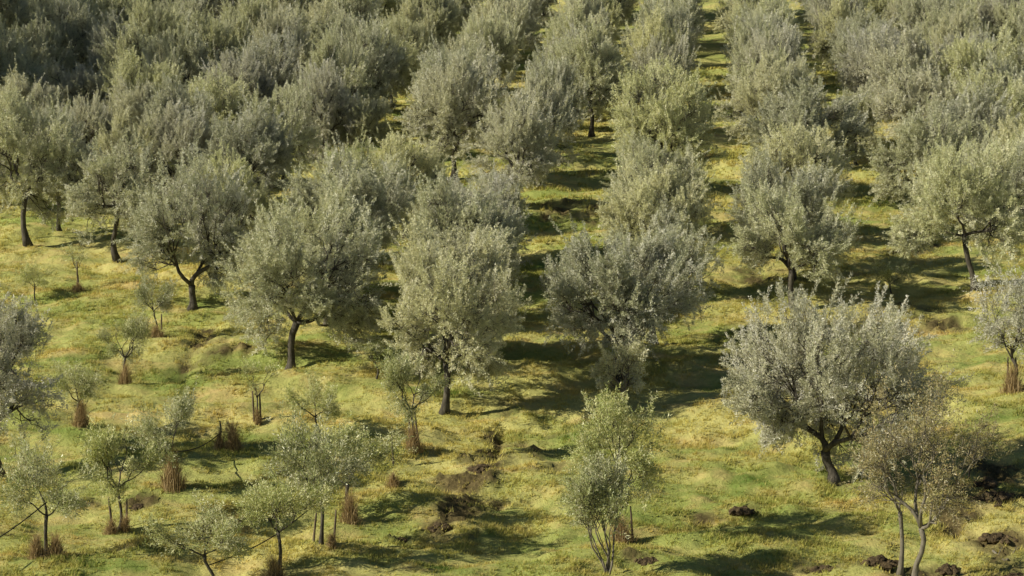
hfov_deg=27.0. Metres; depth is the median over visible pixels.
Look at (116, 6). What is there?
olive tree
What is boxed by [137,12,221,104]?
olive tree
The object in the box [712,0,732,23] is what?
olive tree
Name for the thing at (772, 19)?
olive tree
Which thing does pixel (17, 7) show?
olive tree
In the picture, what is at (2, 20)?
olive tree
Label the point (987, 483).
soil heap
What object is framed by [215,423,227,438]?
sapling
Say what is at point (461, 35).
olive tree
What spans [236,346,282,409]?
sapling
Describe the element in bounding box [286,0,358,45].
olive tree
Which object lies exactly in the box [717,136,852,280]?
olive tree
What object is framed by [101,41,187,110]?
olive tree
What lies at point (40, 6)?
olive tree
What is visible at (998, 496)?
soil heap
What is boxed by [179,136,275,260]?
olive tree
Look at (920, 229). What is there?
olive tree
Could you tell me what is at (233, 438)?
dry grass tuft
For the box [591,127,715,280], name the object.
olive tree
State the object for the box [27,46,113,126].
olive tree
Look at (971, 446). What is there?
sapling
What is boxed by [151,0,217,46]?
olive tree
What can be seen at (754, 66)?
olive tree
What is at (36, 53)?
olive tree
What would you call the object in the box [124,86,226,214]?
olive tree
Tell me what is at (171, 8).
olive tree
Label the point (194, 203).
olive tree
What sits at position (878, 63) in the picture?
olive tree
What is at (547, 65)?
olive tree
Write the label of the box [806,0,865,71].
olive tree
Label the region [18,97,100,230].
olive tree
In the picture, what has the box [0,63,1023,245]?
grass
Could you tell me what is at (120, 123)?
olive tree
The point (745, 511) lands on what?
soil heap
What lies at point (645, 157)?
olive tree
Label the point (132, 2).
olive tree
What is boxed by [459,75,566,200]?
olive tree
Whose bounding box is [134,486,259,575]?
young olive tree
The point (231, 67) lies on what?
olive tree
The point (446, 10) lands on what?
olive tree
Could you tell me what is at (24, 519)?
irrigation hose
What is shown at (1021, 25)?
olive tree
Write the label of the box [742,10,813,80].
olive tree
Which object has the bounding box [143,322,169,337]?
dry grass tuft
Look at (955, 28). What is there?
olive tree
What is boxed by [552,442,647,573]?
young olive tree
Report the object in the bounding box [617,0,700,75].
olive tree
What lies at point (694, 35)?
olive tree
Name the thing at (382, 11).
olive tree
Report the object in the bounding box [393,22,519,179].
olive tree
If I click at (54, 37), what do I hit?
olive tree
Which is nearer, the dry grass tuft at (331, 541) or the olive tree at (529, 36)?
the dry grass tuft at (331, 541)
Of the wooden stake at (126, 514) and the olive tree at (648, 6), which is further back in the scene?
the olive tree at (648, 6)
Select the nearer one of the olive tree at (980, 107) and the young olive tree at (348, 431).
the young olive tree at (348, 431)
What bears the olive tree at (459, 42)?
on the ground at (494, 404)
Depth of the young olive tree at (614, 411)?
47.13 m
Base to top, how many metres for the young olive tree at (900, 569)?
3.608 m
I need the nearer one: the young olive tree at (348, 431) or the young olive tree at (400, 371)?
the young olive tree at (348, 431)
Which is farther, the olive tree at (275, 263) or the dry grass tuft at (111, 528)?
the olive tree at (275, 263)
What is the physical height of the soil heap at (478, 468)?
0.267 m
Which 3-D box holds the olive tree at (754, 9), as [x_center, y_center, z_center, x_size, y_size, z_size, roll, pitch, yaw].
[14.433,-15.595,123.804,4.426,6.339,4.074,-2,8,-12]
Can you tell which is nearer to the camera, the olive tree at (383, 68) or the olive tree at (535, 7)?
the olive tree at (383, 68)
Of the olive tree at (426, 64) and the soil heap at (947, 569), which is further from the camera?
the olive tree at (426, 64)
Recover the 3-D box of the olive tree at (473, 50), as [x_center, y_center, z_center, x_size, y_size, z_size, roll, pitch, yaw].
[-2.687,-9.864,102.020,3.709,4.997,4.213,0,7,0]
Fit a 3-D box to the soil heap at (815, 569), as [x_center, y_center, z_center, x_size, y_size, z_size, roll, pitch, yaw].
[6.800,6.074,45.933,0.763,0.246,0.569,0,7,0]
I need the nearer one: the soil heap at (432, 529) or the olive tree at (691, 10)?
the soil heap at (432, 529)
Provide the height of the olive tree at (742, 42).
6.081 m
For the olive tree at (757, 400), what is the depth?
50.49 m
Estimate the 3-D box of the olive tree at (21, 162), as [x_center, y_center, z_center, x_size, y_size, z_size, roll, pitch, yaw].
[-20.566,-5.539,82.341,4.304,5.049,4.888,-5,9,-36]
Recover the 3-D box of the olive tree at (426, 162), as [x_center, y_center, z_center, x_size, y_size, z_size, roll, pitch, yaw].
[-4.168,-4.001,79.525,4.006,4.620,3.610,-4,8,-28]
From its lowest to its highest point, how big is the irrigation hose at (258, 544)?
0.958 m
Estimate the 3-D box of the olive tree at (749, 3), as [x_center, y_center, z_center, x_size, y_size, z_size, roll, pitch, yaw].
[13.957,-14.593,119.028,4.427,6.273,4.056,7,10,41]
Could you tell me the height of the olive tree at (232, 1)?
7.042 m
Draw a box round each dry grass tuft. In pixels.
[21,529,49,559]
[39,530,70,558]
[68,281,89,292]
[68,397,94,429]
[100,516,122,534]
[114,358,133,384]
[118,511,133,532]
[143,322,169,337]
[151,442,195,494]
[213,427,227,450]
[220,416,244,452]
[251,405,264,425]
[256,549,287,575]
[322,532,344,550]
[329,487,365,525]
[380,470,402,488]
[402,423,425,454]
[601,513,641,544]
[994,362,1023,394]
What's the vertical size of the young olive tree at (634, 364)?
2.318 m
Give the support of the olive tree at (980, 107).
on the ground at (494, 404)
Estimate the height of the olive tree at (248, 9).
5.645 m
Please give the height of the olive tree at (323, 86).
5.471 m
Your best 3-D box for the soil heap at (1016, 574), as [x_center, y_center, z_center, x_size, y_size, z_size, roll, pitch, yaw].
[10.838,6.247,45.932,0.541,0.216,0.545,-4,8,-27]
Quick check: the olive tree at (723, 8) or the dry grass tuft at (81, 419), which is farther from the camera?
the olive tree at (723, 8)
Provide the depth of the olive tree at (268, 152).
80.83 m
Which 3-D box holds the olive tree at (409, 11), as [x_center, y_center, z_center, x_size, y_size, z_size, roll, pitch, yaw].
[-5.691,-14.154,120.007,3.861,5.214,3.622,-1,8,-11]
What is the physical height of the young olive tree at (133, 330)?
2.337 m
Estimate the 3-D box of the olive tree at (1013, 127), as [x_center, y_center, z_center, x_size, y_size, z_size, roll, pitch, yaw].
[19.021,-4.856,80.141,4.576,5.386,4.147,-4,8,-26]
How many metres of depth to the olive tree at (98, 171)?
73.92 m
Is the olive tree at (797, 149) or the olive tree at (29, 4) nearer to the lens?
the olive tree at (797, 149)
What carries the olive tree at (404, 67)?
on the ground at (494, 404)
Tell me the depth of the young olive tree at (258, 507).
45.35 m
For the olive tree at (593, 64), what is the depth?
98.27 m
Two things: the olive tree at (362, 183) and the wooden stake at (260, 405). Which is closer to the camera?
the wooden stake at (260, 405)
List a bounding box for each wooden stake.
[76,261,77,282]
[108,498,111,521]
[125,498,127,516]
[252,391,254,420]
[259,394,261,419]
[312,513,316,541]
[333,510,336,537]
[391,434,394,463]
[630,506,633,541]
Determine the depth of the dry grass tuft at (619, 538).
47.57 m
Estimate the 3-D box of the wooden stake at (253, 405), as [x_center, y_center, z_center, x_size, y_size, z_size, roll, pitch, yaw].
[-6.805,3.188,56.198,0.085,0.973,0.063,0,7,0]
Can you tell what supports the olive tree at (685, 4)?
on the ground at (494, 404)
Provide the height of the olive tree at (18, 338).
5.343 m
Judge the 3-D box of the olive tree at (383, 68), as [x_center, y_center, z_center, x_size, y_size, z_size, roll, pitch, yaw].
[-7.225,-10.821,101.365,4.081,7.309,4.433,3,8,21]
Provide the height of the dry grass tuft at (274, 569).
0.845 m
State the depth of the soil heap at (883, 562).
45.89 m
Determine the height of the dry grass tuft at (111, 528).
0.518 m
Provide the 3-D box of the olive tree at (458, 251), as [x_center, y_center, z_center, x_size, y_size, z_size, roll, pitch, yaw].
[-1.313,-0.003,61.221,3.468,4.507,3.849,-5,9,-34]
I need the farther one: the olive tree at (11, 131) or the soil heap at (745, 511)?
the olive tree at (11, 131)
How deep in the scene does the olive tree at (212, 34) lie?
110.21 m
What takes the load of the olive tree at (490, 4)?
on the ground at (494, 404)
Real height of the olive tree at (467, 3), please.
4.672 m
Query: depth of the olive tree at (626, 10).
132.06 m
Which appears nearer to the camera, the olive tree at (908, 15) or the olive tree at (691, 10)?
the olive tree at (908, 15)
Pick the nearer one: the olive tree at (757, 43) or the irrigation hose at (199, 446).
the irrigation hose at (199, 446)
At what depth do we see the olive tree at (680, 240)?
63.51 m
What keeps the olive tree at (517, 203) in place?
on the ground at (494, 404)
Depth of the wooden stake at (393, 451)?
52.90 m
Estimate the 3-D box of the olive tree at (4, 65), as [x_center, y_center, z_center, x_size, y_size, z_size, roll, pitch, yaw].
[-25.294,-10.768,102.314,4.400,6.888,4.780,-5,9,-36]
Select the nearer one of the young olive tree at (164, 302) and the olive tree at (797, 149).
the young olive tree at (164, 302)
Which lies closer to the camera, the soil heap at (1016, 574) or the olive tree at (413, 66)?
the soil heap at (1016, 574)
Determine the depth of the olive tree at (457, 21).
128.23 m
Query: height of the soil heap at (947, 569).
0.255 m
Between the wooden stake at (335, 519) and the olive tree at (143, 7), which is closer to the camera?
the wooden stake at (335, 519)
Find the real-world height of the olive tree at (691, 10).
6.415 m
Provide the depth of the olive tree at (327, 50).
97.68 m
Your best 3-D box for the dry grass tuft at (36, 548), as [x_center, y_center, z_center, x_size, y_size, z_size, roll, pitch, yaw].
[-10.206,5.507,45.871,0.930,0.802,0.759,4,8,26]
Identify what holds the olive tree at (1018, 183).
on the ground at (494, 404)
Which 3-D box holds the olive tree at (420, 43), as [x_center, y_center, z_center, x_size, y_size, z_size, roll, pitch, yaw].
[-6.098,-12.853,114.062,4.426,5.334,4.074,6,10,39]
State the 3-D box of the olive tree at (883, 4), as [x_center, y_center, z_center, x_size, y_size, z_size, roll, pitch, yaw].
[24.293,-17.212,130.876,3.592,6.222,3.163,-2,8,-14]
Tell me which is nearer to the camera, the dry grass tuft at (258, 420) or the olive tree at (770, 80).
the dry grass tuft at (258, 420)
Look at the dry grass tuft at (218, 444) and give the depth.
53.09 m
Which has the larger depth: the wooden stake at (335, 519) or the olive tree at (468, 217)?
the olive tree at (468, 217)
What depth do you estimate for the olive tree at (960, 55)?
96.95 m
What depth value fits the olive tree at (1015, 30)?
115.08 m
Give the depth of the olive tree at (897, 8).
123.21 m
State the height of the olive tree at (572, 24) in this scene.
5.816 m
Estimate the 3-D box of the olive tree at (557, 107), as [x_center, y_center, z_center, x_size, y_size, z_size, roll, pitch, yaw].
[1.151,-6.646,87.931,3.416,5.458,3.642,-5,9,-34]
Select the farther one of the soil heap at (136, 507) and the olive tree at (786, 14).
the olive tree at (786, 14)
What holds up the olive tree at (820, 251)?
on the ground at (494, 404)
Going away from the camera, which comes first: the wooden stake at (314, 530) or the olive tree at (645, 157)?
the wooden stake at (314, 530)
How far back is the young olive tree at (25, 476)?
46.08 m
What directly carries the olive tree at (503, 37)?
on the ground at (494, 404)
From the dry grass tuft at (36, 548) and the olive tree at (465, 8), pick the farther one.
the olive tree at (465, 8)
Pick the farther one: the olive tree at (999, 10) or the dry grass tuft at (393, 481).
the olive tree at (999, 10)
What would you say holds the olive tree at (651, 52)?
on the ground at (494, 404)
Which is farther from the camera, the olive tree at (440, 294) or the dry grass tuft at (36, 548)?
the olive tree at (440, 294)
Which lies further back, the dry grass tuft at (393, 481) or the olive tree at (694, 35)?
the olive tree at (694, 35)
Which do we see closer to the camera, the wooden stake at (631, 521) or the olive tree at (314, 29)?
the wooden stake at (631, 521)
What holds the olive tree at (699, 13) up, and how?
on the ground at (494, 404)
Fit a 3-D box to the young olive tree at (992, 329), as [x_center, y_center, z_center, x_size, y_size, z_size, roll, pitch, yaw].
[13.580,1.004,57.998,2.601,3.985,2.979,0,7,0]
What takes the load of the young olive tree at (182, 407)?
on the ground at (494, 404)
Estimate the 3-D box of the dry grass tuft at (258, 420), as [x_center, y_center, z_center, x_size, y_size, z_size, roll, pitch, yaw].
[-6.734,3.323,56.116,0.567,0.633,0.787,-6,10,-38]
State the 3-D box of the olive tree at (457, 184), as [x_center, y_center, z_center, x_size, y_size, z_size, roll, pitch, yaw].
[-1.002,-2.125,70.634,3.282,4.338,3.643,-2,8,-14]
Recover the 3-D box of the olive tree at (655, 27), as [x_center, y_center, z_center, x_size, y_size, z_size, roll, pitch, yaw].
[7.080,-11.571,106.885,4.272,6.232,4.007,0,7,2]
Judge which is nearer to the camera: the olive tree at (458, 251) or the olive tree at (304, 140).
the olive tree at (458, 251)
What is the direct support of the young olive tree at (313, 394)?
on the ground at (494, 404)
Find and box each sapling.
[5,425,41,467]
[57,243,88,281]
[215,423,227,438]
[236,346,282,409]
[282,158,309,181]
[350,338,387,378]
[954,427,991,478]
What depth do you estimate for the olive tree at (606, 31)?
114.44 m
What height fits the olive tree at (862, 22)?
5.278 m
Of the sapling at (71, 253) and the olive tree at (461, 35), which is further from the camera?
the olive tree at (461, 35)
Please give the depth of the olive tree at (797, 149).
76.31 m
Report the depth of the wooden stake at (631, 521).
47.74 m
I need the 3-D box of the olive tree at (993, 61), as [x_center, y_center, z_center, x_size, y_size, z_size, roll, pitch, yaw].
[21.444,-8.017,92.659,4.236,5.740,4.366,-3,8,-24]
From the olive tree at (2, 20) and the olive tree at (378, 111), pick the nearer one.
the olive tree at (378, 111)
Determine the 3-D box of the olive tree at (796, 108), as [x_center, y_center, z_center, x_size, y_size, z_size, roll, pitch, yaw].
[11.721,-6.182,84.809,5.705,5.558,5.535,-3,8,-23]
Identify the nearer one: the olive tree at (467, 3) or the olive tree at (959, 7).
the olive tree at (959, 7)
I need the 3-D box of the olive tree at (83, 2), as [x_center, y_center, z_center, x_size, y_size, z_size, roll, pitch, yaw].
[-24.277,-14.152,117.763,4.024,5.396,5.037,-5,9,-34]
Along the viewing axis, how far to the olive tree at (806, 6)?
134.49 m
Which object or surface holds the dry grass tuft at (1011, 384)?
on the ground at (494, 404)
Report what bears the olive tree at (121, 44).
on the ground at (494, 404)
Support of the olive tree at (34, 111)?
on the ground at (494, 404)
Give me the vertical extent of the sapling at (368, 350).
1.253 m
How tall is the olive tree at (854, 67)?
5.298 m
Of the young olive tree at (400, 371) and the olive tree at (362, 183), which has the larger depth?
the olive tree at (362, 183)
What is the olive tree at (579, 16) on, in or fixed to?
on the ground at (494, 404)
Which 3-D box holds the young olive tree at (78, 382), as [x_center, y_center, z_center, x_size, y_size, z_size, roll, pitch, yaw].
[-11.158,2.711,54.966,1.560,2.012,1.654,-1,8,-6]
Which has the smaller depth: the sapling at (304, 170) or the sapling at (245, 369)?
the sapling at (245, 369)
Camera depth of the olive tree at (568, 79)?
93.36 m
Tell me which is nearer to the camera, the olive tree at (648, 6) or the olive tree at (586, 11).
the olive tree at (648, 6)
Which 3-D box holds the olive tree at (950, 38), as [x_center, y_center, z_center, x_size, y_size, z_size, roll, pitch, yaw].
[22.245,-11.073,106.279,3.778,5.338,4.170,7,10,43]
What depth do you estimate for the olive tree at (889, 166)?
80.42 m
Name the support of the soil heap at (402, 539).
on the ground at (494, 404)
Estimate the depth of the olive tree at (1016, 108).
87.33 m
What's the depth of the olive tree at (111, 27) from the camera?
109.83 m
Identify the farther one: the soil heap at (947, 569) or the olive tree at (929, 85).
the olive tree at (929, 85)
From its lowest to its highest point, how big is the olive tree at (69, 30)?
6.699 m
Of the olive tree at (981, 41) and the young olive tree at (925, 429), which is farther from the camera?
the olive tree at (981, 41)
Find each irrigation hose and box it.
[0,501,46,536]
[174,432,220,451]
[209,500,318,564]
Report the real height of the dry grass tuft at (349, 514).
0.991 m
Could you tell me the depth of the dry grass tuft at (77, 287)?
69.75 m
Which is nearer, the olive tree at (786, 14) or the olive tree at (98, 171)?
the olive tree at (98, 171)
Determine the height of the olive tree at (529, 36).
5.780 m
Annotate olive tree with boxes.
[0,0,36,45]
[0,0,42,39]
[0,7,7,33]
[0,13,31,86]
[0,14,58,85]
[0,48,69,109]
[0,52,65,118]
[0,79,32,177]
[0,79,86,246]
[0,283,68,477]
[0,423,100,556]
[6,9,79,80]
[13,259,53,300]
[18,87,88,171]
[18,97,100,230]
[23,0,59,26]
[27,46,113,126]
[28,0,107,82]
[32,0,115,69]
[46,356,109,409]
[56,73,120,161]
[59,123,174,262]
[73,412,164,528]
[79,0,141,65]
[83,8,144,90]
[91,15,183,96]
[92,95,166,213]
[92,307,156,366]
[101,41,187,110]
[103,58,171,157]
[110,128,265,311]
[119,0,190,63]
[119,372,198,476]
[121,0,172,25]
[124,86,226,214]
[130,267,178,325]
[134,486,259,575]
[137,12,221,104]
[137,62,233,165]
[147,0,195,57]
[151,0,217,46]
[173,0,235,28]
[175,0,242,84]
[177,86,301,223]
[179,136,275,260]
[185,60,253,152]
[199,26,277,109]
[204,2,261,62]
[207,0,248,20]
[211,188,388,369]
[215,0,278,45]
[222,5,303,115]
[232,466,339,569]
[236,55,324,189]
[249,0,316,99]
[251,0,312,50]
[259,393,373,544]
[272,130,421,291]
[272,166,386,326]
[276,0,342,63]
[278,365,344,432]
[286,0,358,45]
[291,49,366,165]
[291,411,417,507]
[298,18,384,142]
[303,124,419,266]
[313,0,386,34]
[325,2,404,109]
[335,81,395,156]
[342,10,412,97]
[344,0,390,27]
[366,118,459,238]
[370,5,432,95]
[373,340,450,430]
[375,212,533,414]
[377,19,422,106]
[379,0,446,74]
[380,0,401,23]
[381,0,401,17]
[387,158,531,291]
[391,0,460,52]
[392,213,527,360]
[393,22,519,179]
[402,32,486,145]
[414,0,463,47]
[418,29,493,127]
[438,28,499,117]
[441,0,472,45]
[442,160,535,274]
[444,0,483,40]
[448,3,526,86]
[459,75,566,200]
[462,1,524,78]
[462,159,530,250]
[467,0,532,80]
[474,0,543,55]
[486,0,543,49]
[491,60,579,189]
[510,0,544,25]
[519,42,589,153]
[520,31,600,126]
[534,0,558,26]
[537,0,613,61]
[537,213,716,381]
[538,11,637,136]
[542,6,614,103]
[544,12,623,74]
[548,0,620,48]
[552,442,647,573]
[558,380,672,521]
[563,0,616,45]
[589,330,649,403]
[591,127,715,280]
[599,0,622,43]
[599,108,717,232]
[601,195,728,344]
[604,0,639,30]
[606,27,729,173]
[616,0,693,107]
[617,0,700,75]
[630,10,699,128]
[643,0,707,42]
[644,0,707,59]
[648,0,699,60]
[661,8,701,72]
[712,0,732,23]
[712,0,764,44]
[712,38,828,149]
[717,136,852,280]
[719,271,974,485]
[720,0,803,92]
[721,0,799,61]
[721,0,807,100]
[726,0,795,42]
[726,174,868,310]
[732,0,807,69]
[733,107,857,222]
[736,38,813,117]
[739,62,880,174]
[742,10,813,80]
[800,0,861,31]
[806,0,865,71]
[806,0,869,39]
[810,0,864,82]
[824,1,903,76]
[824,215,860,263]
[828,9,896,100]
[828,80,887,165]
[832,13,901,107]
[833,349,1021,575]
[849,419,920,575]
[852,12,952,140]
[862,95,983,215]
[865,39,973,147]
[866,0,893,30]
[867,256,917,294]
[878,0,906,29]
[878,0,909,47]
[882,120,1023,291]
[893,0,969,47]
[894,0,953,32]
[909,19,1018,101]
[910,66,1020,206]
[913,0,984,49]
[920,2,991,54]
[923,12,983,89]
[936,42,1023,138]
[954,22,1014,79]
[959,252,1023,376]
[960,37,1023,116]
[961,0,997,38]
[961,125,1023,244]
[962,105,1023,200]
[976,0,1020,35]
[982,23,1023,85]
[983,0,1023,42]
[996,5,1023,64]
[1014,6,1023,53]
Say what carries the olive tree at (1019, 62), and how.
on the ground at (494, 404)
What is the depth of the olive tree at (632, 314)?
59.56 m
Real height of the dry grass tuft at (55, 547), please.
0.839 m
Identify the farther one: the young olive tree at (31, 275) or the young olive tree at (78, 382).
the young olive tree at (31, 275)
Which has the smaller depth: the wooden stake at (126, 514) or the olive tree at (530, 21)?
the wooden stake at (126, 514)
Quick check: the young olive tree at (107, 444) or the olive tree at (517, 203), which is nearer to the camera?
the young olive tree at (107, 444)
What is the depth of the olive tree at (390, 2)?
131.47 m
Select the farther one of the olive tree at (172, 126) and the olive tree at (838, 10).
the olive tree at (838, 10)
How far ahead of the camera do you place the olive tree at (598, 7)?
122.81 m
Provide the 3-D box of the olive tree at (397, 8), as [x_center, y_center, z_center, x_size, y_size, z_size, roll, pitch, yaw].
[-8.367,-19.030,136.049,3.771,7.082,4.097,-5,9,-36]
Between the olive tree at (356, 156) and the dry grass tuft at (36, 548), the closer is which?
the dry grass tuft at (36, 548)
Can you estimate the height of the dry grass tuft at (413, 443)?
0.877 m
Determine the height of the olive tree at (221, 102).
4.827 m
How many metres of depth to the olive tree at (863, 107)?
93.42 m
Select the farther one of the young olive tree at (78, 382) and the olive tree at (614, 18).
the olive tree at (614, 18)
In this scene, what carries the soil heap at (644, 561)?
on the ground at (494, 404)
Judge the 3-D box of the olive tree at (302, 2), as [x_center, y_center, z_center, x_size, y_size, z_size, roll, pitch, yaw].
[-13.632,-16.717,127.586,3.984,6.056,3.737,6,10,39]
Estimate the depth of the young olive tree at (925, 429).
44.38 m
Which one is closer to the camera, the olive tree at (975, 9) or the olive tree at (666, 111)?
the olive tree at (666, 111)
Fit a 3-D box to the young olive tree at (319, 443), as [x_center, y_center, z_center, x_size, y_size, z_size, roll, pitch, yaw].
[-4.291,4.069,46.885,2.168,3.530,2.499,2,8,17]
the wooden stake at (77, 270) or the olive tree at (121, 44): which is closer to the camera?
the wooden stake at (77, 270)
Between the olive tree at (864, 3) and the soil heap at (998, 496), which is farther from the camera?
the olive tree at (864, 3)
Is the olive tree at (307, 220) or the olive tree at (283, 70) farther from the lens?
the olive tree at (283, 70)
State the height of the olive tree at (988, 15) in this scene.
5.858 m
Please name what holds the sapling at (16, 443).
on the ground at (494, 404)
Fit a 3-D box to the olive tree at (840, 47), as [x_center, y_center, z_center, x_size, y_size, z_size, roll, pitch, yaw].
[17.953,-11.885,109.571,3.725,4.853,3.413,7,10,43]
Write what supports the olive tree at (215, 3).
on the ground at (494, 404)
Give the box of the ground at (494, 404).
[0,0,1023,575]
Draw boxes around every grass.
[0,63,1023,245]
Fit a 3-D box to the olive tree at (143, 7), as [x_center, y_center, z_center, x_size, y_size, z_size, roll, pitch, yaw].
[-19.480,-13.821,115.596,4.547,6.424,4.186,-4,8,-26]
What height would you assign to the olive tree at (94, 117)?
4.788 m
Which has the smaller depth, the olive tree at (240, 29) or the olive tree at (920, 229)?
the olive tree at (920, 229)
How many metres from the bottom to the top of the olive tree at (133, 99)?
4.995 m
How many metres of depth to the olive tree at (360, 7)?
122.48 m
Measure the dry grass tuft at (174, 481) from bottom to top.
1.308 m
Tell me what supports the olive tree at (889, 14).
on the ground at (494, 404)
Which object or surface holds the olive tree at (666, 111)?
on the ground at (494, 404)
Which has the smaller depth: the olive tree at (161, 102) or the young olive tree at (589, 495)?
the young olive tree at (589, 495)
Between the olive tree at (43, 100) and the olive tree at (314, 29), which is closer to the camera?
the olive tree at (43, 100)
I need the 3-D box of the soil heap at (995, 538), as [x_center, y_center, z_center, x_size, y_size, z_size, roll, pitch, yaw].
[10.942,5.599,47.819,0.916,0.238,0.609,3,8,25]
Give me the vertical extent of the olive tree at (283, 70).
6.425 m
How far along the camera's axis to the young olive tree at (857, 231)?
73.36 m
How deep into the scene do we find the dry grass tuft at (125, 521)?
48.16 m
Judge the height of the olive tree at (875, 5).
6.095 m
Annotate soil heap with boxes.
[128,503,143,510]
[397,537,406,543]
[428,522,451,532]
[466,463,491,473]
[633,556,658,565]
[728,506,755,516]
[810,564,833,572]
[860,554,898,570]
[935,563,959,575]
[970,490,1017,507]
[973,476,1000,489]
[978,532,1018,544]
[1003,572,1023,575]
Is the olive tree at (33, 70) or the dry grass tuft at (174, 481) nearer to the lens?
the dry grass tuft at (174, 481)
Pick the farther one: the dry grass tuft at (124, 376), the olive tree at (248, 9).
the olive tree at (248, 9)
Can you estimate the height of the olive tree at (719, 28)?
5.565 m
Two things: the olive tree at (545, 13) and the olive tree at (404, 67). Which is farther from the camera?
the olive tree at (545, 13)
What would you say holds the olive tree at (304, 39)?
on the ground at (494, 404)
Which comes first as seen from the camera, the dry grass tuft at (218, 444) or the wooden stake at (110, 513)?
the wooden stake at (110, 513)

